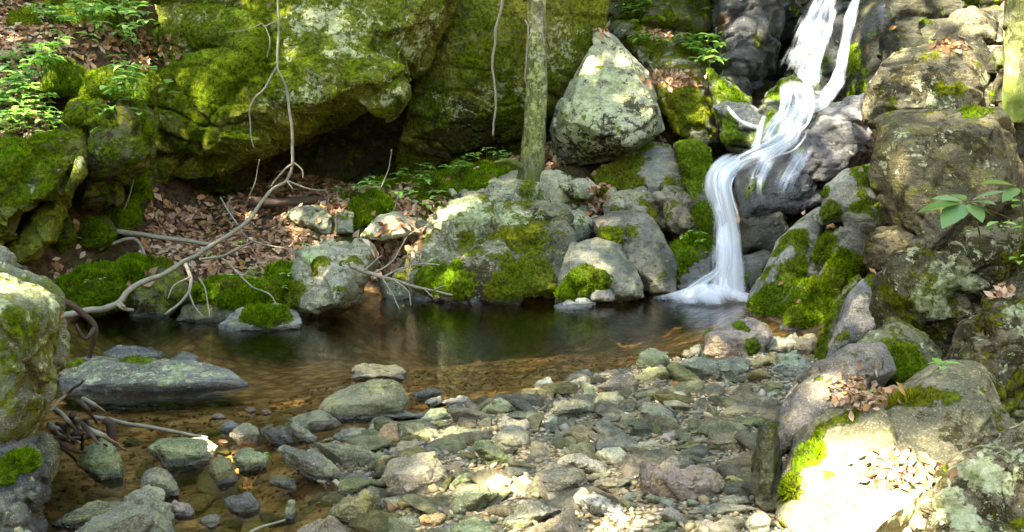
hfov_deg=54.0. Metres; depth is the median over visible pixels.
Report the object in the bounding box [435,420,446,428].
stone
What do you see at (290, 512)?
stone
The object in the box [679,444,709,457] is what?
stone
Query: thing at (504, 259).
boulder
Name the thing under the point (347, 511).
stone
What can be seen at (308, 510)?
stone
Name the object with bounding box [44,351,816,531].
gravel
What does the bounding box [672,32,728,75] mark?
seedling
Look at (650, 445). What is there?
stone
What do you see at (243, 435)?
stone
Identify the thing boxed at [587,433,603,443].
stone
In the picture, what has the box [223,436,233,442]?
stone
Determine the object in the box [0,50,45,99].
seedling
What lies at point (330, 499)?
stone
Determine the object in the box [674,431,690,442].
stone
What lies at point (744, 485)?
stone
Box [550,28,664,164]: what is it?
lichen boulder
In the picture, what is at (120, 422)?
stick
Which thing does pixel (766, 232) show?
wet rock
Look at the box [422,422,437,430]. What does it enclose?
stone
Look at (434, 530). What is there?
stone
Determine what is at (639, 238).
boulder
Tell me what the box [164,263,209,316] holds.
stick
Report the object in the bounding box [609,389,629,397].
stone
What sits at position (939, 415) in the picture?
boulder
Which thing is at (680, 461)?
stone
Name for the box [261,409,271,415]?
stone
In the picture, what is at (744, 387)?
stone
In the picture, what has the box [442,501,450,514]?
stone
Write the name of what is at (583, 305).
stone
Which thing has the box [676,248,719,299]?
boulder
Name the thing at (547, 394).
stone
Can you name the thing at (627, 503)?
stone
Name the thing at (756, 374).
stone
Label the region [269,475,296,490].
stone
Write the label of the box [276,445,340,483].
stone
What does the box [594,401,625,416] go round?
stone
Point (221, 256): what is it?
stick
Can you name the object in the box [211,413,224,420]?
stone
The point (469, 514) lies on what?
stone
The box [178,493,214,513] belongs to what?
stone
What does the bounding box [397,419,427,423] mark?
stone
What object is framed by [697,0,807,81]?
cliff wall
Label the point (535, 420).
stone
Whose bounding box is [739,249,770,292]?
wet rock
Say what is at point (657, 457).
stone
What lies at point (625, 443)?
stone
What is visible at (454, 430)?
stone
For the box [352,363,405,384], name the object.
stone
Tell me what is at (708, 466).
stone
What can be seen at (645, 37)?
seedling
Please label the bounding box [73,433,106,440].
stick
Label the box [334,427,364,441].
stone
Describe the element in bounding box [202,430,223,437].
stone
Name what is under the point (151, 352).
stone
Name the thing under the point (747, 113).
stone
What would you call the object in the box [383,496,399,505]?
stone
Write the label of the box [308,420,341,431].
stone
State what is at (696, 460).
stone
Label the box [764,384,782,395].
stone
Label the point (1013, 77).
tree
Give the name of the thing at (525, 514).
stone
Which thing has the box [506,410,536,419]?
stone
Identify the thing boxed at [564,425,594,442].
stone
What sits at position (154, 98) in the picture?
mossy stone
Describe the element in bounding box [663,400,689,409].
stone
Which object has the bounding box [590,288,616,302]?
stone
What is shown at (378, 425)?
stone
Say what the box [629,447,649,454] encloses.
stone
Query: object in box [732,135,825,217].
wet rock
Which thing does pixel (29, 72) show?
seedling
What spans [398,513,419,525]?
stone
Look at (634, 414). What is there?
stone
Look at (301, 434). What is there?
stone
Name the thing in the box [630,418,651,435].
stone
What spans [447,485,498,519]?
stone
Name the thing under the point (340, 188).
seedling
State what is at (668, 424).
stone
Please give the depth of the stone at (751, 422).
3.90 m
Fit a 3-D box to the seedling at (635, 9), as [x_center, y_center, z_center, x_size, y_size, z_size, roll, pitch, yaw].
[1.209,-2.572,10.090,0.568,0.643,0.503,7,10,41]
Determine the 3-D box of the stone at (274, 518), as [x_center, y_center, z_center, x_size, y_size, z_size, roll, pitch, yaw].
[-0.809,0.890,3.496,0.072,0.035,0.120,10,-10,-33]
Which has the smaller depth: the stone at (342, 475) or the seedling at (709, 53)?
the stone at (342, 475)
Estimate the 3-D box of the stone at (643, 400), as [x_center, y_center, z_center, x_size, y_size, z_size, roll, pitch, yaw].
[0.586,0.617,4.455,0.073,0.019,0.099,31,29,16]
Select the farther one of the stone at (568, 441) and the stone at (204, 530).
the stone at (568, 441)
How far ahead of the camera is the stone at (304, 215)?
8.33 m
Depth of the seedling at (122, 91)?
6.88 m
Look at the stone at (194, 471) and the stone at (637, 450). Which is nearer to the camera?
the stone at (637, 450)
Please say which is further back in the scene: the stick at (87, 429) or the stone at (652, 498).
the stick at (87, 429)
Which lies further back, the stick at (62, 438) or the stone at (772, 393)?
the stone at (772, 393)
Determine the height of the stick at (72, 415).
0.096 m
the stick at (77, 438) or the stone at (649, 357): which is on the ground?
the stone at (649, 357)
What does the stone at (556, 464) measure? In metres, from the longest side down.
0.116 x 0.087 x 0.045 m
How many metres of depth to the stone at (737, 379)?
4.73 m
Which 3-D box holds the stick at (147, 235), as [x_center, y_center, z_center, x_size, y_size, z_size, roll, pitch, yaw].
[-2.583,-0.210,7.425,0.711,0.156,0.067,-2,8,-16]
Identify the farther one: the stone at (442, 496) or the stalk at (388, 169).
the stalk at (388, 169)
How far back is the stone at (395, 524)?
3.16 m
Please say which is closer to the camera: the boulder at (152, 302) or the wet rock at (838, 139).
the boulder at (152, 302)
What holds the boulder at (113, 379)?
on the ground
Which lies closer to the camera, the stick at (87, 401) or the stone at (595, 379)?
the stick at (87, 401)
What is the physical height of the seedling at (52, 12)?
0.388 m
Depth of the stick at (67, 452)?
4.04 m
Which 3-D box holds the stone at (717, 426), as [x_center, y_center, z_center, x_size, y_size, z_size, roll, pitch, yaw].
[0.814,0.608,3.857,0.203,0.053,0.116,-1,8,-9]
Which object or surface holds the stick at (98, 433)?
on the stone at (100, 463)
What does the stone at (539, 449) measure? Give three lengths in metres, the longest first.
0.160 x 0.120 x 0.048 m
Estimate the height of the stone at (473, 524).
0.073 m
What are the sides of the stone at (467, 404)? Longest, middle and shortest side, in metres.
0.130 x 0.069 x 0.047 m
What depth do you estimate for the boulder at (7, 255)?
4.17 m
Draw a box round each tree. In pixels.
[516,0,547,199]
[1001,0,1023,122]
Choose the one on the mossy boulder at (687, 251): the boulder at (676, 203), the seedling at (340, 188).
the boulder at (676, 203)
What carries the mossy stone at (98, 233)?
on the ground
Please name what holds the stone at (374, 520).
on the ground
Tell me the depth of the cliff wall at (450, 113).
9.30 m
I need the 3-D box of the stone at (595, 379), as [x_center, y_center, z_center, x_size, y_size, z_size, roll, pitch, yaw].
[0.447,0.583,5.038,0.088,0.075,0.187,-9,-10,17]
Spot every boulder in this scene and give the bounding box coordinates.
[0,245,28,270]
[0,261,69,441]
[55,354,248,405]
[125,255,188,320]
[280,238,378,325]
[380,192,576,322]
[448,169,593,242]
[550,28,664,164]
[553,237,643,304]
[592,210,676,296]
[600,186,664,230]
[652,184,697,236]
[669,231,721,284]
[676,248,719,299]
[745,207,825,317]
[772,199,887,332]
[774,342,896,453]
[774,359,1014,531]
[812,274,861,360]
[818,163,877,225]
[826,273,876,357]
[857,316,942,386]
[861,35,996,129]
[863,225,927,272]
[868,101,1023,251]
[869,217,1023,356]
[908,420,1023,531]
[930,6,1003,45]
[942,275,1023,425]
[986,41,1023,164]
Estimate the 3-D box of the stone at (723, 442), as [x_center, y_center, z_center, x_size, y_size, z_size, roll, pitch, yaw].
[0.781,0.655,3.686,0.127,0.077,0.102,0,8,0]
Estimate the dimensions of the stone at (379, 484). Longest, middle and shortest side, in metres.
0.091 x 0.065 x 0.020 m
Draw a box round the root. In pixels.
[494,158,522,169]
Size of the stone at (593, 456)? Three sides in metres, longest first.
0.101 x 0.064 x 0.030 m
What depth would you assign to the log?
8.59 m
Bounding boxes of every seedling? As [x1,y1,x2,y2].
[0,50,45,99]
[0,58,59,132]
[0,77,27,115]
[0,92,63,136]
[0,95,37,131]
[4,56,52,108]
[5,42,37,61]
[6,84,68,131]
[19,36,74,86]
[25,2,82,43]
[32,0,58,16]
[63,0,147,39]
[74,4,155,69]
[78,0,145,28]
[90,86,143,132]
[99,60,179,136]
[139,2,152,30]
[203,240,260,277]
[275,242,313,290]
[331,184,344,191]
[348,176,405,199]
[377,163,431,204]
[408,174,438,217]
[422,160,471,205]
[459,147,514,166]
[615,0,651,39]
[626,0,660,18]
[628,20,673,50]
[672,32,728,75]
[674,31,721,67]
[679,230,707,244]
[685,4,713,51]
[857,358,959,396]
[918,179,1023,249]
[985,198,1023,276]
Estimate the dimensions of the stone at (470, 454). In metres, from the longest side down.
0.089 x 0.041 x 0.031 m
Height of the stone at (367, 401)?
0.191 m
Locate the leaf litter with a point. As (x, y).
(890, 466)
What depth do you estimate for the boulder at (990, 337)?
3.85 m
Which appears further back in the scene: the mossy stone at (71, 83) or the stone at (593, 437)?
the mossy stone at (71, 83)
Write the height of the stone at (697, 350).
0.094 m
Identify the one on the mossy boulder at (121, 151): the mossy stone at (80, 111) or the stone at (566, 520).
the mossy stone at (80, 111)
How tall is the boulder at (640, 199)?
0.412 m
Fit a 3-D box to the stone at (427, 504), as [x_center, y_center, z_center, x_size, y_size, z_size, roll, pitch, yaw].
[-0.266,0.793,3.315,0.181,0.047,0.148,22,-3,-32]
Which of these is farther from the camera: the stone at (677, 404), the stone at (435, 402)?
the stone at (435, 402)
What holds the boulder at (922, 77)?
on the ground
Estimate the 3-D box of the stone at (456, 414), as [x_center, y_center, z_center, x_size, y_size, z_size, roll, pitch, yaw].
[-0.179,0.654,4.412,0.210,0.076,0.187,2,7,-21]
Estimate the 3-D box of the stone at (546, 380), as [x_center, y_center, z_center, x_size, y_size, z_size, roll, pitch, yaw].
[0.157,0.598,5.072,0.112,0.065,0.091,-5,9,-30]
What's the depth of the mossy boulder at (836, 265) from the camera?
6.66 m
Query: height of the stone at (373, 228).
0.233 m
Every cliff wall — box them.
[395,0,608,176]
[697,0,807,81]
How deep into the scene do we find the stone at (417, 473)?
3.48 m
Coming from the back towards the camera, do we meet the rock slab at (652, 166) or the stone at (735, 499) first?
the rock slab at (652, 166)
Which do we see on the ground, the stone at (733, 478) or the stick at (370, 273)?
the stone at (733, 478)
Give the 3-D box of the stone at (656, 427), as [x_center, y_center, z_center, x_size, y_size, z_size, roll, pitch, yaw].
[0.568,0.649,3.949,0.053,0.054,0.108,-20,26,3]
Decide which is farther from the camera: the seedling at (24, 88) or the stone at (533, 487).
the seedling at (24, 88)
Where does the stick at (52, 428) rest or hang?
on the stick at (71, 439)
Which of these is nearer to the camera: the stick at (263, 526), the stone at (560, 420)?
the stick at (263, 526)
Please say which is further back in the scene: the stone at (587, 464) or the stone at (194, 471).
the stone at (194, 471)
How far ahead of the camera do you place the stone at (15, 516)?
3.10 m
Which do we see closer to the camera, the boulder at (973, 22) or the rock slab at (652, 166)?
the boulder at (973, 22)
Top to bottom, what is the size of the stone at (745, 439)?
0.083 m
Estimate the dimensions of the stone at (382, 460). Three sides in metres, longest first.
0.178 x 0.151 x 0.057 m
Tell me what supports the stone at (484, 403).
on the ground
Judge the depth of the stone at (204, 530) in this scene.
3.50 m
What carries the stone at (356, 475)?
on the gravel
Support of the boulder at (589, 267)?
on the ground
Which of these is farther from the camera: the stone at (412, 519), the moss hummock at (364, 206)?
the moss hummock at (364, 206)
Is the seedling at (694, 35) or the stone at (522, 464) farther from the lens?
the seedling at (694, 35)
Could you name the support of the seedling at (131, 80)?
on the mossy boulder at (121, 151)
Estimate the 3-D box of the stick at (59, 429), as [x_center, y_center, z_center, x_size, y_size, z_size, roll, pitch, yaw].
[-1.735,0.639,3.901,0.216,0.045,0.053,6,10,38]
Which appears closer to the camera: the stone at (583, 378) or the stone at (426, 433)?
the stone at (426, 433)
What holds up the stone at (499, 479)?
on the ground
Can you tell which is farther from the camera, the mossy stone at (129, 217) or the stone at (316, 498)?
the mossy stone at (129, 217)
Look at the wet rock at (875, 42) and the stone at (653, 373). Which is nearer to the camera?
the stone at (653, 373)
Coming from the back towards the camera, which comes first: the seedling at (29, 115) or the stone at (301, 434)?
the seedling at (29, 115)
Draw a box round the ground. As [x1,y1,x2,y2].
[0,0,1004,531]
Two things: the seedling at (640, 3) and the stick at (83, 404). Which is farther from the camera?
the seedling at (640, 3)
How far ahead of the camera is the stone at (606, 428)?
3.96 m
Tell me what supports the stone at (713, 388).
on the ground
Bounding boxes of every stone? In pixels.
[0,434,51,516]
[0,489,48,531]
[6,5,42,25]
[36,55,85,96]
[36,432,60,482]
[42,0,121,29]
[49,214,77,254]
[51,500,122,531]
[60,95,111,129]
[74,484,175,531]
[77,438,123,488]
[78,65,122,102]
[79,214,118,251]
[101,345,170,358]
[104,195,143,237]
[122,437,142,445]
[125,59,162,107]
[125,169,153,212]
[135,461,154,478]
[140,467,179,502]
[147,437,217,472]
[170,351,199,361]
[172,500,194,520]
[176,303,234,327]
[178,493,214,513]
[180,465,208,472]
[193,528,216,531]
[197,468,242,499]
[198,514,221,529]
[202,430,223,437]
[209,455,238,491]
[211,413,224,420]
[214,446,231,456]
[217,301,302,333]
[218,439,229,445]
[220,420,238,434]
[222,516,249,528]
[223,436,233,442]
[224,492,260,518]
[229,423,259,448]
[232,447,267,477]
[241,518,270,531]
[245,407,255,413]
[250,436,266,447]
[259,511,280,527]
[260,425,294,447]
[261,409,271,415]
[268,515,287,526]
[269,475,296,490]
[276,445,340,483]
[277,409,340,432]
[282,517,304,522]
[285,500,296,522]
[286,205,333,234]
[289,421,317,443]
[297,515,347,531]
[298,504,315,517]
[307,491,326,505]
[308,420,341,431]
[314,442,375,466]
[318,379,409,423]
[318,492,344,507]
[328,486,381,524]
[334,210,353,233]
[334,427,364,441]
[334,472,351,478]
[337,478,377,496]
[342,434,391,450]
[343,472,367,479]
[348,509,401,531]
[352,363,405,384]
[360,211,417,240]
[361,428,378,435]
[367,455,409,469]
[369,417,393,426]
[372,467,384,477]
[372,482,385,486]
[374,420,407,430]
[375,421,400,442]
[376,410,424,419]
[380,490,396,497]
[381,450,447,494]
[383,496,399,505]
[386,439,426,454]
[388,515,417,531]
[396,434,422,444]
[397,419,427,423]
[397,498,411,507]
[398,422,441,440]
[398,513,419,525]
[400,446,423,456]
[401,494,446,514]
[410,388,443,399]
[419,512,445,525]
[420,408,447,421]
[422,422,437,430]
[424,396,442,407]
[424,445,442,454]
[425,434,466,452]
[425,528,444,531]
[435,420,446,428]
[435,493,450,500]
[441,473,454,489]
[442,395,471,406]
[442,426,480,436]
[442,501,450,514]
[443,516,493,531]
[445,461,467,470]
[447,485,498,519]
[448,404,461,412]
[448,483,483,501]
[450,407,494,422]
[452,472,473,486]
[453,467,474,475]
[457,451,479,458]
[458,418,476,423]
[458,422,476,428]
[459,430,493,443]
[464,401,480,410]
[466,511,483,519]
[467,469,512,488]
[472,394,487,404]
[474,440,513,464]
[478,417,491,426]
[479,398,501,408]
[482,397,517,414]
[486,485,511,506]
[486,505,513,516]
[487,474,511,486]
[492,425,530,450]
[493,394,545,406]
[497,416,530,429]
[502,500,562,530]
[503,447,518,454]
[503,467,536,476]
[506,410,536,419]
[508,461,535,469]
[509,398,535,411]
[514,480,530,495]
[519,498,547,505]
[521,387,553,399]
[526,413,543,428]
[526,440,551,462]
[528,470,541,492]
[528,508,580,531]
[532,377,552,387]
[537,465,587,498]
[540,383,577,395]
[541,422,557,431]
[543,415,557,425]
[544,398,593,419]
[544,399,552,408]
[545,484,590,510]
[548,463,561,466]
[552,430,562,441]
[552,436,576,447]
[553,298,595,313]
[557,417,566,424]
[557,453,613,474]
[559,177,595,199]
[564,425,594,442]
[565,373,590,380]
[565,418,574,427]
[568,442,594,453]
[572,376,587,382]
[573,487,623,518]
[574,394,597,402]
[575,369,593,376]
[576,421,596,425]
[578,381,597,391]
[582,452,598,459]
[583,386,594,393]
[586,475,599,482]
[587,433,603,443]
[587,486,619,502]
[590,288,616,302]
[590,375,607,384]
[590,473,609,483]
[593,477,626,492]
[594,391,623,404]
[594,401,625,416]
[594,435,638,452]
[595,416,621,427]
[595,419,627,436]
[595,447,625,463]
[597,374,638,392]
[598,369,618,376]
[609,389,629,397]
[611,422,630,430]
[618,399,635,409]
[619,477,630,486]
[619,499,638,508]
[620,412,637,416]
[620,491,643,500]
[621,416,635,426]
[621,453,645,476]
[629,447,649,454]
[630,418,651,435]
[635,367,671,381]
[635,390,662,401]
[636,348,669,368]
[636,398,649,404]
[637,440,661,450]
[638,402,675,419]
[639,460,724,499]
[640,447,675,465]
[645,415,679,430]
[645,494,676,503]
[650,421,661,434]
[651,520,675,531]
[653,394,693,404]
[659,430,675,440]
[659,455,694,468]
[659,507,686,524]
[661,428,690,433]
[663,379,704,394]
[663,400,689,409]
[666,362,704,382]
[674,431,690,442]
[676,440,698,450]
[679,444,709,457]
[680,356,749,379]
[681,350,694,358]
[682,452,705,463]
[682,464,717,471]
[687,417,704,429]
[689,429,698,434]
[690,344,703,356]
[690,408,706,413]
[693,398,713,409]
[697,383,723,395]
[698,419,748,434]
[698,519,737,531]
[699,502,758,516]
[703,317,772,358]
[704,416,735,421]
[707,395,739,407]
[707,403,720,416]
[707,432,741,451]
[713,101,761,130]
[713,462,740,481]
[717,514,745,529]
[718,453,783,468]
[719,482,738,492]
[721,406,752,417]
[722,495,751,504]
[723,486,748,499]
[724,475,743,482]
[726,391,756,401]
[728,376,745,383]
[730,402,755,406]
[732,416,764,428]
[733,382,752,393]
[734,430,757,449]
[736,467,751,480]
[738,481,754,497]
[744,513,770,531]
[745,369,771,380]
[745,396,781,407]
[749,406,766,413]
[750,356,771,367]
[750,421,782,511]
[755,414,774,421]
[761,382,783,388]
[763,406,779,414]
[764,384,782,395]
[765,332,797,352]
[767,391,776,396]
[768,352,776,362]
[770,350,809,377]
[793,333,817,355]
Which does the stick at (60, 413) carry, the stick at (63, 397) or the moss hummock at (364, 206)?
the stick at (63, 397)
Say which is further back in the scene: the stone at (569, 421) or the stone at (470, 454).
the stone at (569, 421)
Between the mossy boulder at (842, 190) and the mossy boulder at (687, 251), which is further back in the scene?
the mossy boulder at (687, 251)
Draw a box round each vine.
[491,0,503,135]
[524,19,528,89]
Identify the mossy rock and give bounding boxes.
[607,0,713,35]
[673,138,718,242]
[706,67,752,154]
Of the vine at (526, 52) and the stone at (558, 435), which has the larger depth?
the vine at (526, 52)
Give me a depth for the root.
8.69 m
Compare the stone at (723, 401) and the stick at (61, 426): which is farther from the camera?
the stone at (723, 401)
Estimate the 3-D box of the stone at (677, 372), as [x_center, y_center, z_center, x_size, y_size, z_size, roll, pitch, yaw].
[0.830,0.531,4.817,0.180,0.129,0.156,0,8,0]
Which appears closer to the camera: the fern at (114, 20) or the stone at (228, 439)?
the stone at (228, 439)
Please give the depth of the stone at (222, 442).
4.16 m
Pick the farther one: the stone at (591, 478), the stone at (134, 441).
the stone at (134, 441)
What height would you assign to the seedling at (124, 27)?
0.614 m
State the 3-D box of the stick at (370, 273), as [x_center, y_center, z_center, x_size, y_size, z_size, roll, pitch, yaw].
[-0.731,-0.009,6.949,0.744,0.550,0.330,-7,11,-42]
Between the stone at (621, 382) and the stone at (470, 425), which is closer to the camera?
the stone at (470, 425)
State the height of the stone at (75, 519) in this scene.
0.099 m
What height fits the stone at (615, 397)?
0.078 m
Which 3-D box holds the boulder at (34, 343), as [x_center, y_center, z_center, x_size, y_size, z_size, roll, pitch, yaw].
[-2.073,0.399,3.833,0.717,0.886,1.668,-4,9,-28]
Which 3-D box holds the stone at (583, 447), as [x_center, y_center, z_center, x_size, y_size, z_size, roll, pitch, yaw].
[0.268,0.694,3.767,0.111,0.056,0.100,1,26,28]
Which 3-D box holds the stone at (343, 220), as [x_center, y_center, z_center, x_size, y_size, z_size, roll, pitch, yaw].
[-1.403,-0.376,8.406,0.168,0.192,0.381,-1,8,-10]
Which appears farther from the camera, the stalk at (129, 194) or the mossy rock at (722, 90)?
the mossy rock at (722, 90)
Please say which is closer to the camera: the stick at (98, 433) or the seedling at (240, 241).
the stick at (98, 433)
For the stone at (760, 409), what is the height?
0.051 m
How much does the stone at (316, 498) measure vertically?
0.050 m
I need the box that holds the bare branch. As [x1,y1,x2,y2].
[64,0,328,317]
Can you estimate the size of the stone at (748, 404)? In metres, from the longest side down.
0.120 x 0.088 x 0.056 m
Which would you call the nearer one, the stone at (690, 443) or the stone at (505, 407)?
the stone at (690, 443)
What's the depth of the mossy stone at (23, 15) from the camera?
8.82 m
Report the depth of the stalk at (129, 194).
7.30 m
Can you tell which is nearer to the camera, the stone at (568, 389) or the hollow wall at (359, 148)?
the stone at (568, 389)
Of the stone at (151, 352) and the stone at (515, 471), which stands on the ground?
the stone at (515, 471)
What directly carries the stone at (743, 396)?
on the ground
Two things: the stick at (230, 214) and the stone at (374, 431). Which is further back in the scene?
the stick at (230, 214)
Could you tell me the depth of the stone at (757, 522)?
2.82 m
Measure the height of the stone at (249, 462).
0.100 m
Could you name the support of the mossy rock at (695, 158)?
on the mossy boulder at (687, 251)
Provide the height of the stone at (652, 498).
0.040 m
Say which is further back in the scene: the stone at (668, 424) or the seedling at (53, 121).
the seedling at (53, 121)
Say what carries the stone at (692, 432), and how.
on the ground
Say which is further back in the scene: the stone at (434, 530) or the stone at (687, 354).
the stone at (687, 354)
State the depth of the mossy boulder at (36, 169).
6.43 m
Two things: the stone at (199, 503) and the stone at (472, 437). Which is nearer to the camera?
the stone at (199, 503)
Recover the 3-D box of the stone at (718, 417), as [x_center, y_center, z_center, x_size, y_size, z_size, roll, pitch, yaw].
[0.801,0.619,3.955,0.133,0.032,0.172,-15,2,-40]
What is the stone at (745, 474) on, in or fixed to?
on the ground
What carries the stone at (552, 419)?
on the ground
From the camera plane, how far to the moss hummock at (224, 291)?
6.83 m
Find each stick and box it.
[46,422,71,432]
[46,431,86,453]
[48,379,84,411]
[48,423,70,441]
[50,431,80,443]
[53,407,76,429]
[53,435,75,444]
[57,422,85,436]
[60,446,76,463]
[65,298,97,357]
[65,417,89,426]
[66,411,76,437]
[72,430,100,437]
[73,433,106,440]
[76,399,96,423]
[78,421,98,444]
[78,425,126,450]
[79,432,86,450]
[80,396,105,412]
[83,420,99,430]
[89,415,207,438]
[100,237,145,255]
[101,417,117,446]
[116,229,211,245]
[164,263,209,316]
[199,241,252,275]
[219,197,295,250]
[234,269,275,303]
[248,519,285,531]
[349,221,451,309]
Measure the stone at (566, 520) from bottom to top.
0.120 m
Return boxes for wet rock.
[708,0,788,96]
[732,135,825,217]
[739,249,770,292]
[740,212,788,253]
[742,74,832,149]
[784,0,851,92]
[788,93,874,181]
[834,0,1003,101]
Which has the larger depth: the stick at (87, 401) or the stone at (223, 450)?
the stone at (223, 450)
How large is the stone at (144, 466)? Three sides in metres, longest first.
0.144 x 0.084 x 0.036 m
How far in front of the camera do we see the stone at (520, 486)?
3.36 m
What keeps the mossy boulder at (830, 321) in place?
on the ground
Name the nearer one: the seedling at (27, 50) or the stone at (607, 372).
the stone at (607, 372)
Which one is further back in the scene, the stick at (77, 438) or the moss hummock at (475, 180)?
the moss hummock at (475, 180)
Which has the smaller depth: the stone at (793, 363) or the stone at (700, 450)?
the stone at (700, 450)
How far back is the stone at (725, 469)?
3.34 m
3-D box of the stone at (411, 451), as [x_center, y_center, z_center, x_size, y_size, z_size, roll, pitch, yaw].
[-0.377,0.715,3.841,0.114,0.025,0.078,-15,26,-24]
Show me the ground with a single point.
(328, 354)
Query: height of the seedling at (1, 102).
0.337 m
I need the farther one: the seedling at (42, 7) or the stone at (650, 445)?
the seedling at (42, 7)
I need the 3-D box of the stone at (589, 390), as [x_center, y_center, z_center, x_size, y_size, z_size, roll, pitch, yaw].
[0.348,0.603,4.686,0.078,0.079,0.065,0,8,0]
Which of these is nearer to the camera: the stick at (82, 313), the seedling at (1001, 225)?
the seedling at (1001, 225)
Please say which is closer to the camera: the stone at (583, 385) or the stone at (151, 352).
the stone at (583, 385)
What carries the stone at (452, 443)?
on the ground
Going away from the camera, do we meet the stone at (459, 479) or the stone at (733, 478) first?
the stone at (733, 478)
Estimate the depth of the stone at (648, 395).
4.51 m
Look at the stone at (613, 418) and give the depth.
4.10 m
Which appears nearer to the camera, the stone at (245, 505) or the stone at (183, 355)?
the stone at (245, 505)
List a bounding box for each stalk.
[123,176,134,209]
[248,159,259,196]
[381,149,391,187]
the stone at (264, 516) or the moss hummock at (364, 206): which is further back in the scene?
the moss hummock at (364, 206)
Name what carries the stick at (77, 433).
on the stick at (82, 439)
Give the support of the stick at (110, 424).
on the stick
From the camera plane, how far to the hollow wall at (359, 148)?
10.54 m
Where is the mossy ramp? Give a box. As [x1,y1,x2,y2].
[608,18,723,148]
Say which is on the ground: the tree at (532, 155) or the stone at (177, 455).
the tree at (532, 155)
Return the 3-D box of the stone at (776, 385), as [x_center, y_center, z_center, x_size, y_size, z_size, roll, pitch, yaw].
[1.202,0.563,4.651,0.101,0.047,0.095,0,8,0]
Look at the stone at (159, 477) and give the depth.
3.57 m
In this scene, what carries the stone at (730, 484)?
on the ground
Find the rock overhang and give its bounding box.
[147,0,457,185]
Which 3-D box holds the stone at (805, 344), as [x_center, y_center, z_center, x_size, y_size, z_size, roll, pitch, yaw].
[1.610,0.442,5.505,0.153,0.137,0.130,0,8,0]
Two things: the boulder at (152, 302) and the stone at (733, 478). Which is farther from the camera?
the boulder at (152, 302)
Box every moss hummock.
[53,252,157,319]
[188,259,293,310]
[339,159,517,207]
[347,188,396,228]
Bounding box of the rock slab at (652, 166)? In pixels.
[590,141,684,195]
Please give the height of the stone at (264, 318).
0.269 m
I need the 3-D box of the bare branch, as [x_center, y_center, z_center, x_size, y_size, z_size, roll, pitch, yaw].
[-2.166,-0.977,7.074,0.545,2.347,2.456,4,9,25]
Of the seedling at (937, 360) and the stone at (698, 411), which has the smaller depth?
the seedling at (937, 360)
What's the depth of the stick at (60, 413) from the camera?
3.58 m
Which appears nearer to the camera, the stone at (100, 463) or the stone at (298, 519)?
the stone at (298, 519)
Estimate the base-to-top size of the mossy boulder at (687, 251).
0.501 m
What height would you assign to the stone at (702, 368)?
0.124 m
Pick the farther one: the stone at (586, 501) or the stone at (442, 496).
the stone at (442, 496)
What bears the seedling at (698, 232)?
on the mossy boulder at (687, 251)
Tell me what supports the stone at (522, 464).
on the ground
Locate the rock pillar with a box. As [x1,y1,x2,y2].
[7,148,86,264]
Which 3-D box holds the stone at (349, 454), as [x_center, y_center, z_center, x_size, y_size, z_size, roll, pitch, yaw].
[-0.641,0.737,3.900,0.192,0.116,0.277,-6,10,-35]
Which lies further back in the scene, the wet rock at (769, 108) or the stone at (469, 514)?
the wet rock at (769, 108)
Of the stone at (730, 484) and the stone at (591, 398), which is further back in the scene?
the stone at (591, 398)
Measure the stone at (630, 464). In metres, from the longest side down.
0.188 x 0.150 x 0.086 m
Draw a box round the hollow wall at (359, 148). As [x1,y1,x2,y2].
[199,79,414,197]
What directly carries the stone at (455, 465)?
on the ground
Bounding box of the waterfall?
[670,0,858,302]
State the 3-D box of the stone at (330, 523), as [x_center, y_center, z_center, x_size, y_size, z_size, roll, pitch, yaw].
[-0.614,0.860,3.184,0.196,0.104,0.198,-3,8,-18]
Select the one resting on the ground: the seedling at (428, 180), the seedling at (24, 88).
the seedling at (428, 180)
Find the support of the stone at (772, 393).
on the ground
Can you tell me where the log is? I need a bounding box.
[249,196,323,207]
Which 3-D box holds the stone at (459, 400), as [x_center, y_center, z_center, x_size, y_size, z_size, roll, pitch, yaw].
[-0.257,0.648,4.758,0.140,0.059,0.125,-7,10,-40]
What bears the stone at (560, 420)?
on the ground
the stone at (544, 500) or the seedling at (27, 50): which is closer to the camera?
the stone at (544, 500)
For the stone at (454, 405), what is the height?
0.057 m
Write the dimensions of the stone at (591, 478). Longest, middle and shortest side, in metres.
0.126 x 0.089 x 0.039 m
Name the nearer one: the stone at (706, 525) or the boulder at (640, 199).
the stone at (706, 525)
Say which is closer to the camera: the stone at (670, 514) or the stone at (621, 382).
the stone at (670, 514)
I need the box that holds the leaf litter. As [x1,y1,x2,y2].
[0,0,1023,489]
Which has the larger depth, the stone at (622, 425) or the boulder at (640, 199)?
the boulder at (640, 199)
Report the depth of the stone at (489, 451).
3.72 m
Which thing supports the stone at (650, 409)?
on the ground
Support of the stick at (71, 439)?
on the stick at (65, 446)
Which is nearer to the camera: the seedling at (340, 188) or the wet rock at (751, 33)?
the seedling at (340, 188)
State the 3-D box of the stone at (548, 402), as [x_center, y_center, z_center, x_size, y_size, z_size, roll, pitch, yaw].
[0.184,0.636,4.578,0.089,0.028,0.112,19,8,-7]
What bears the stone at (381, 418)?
on the ground
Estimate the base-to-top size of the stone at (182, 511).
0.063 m
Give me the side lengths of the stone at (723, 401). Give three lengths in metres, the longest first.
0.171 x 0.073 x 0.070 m
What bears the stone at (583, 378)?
on the ground
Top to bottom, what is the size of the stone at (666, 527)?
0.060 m

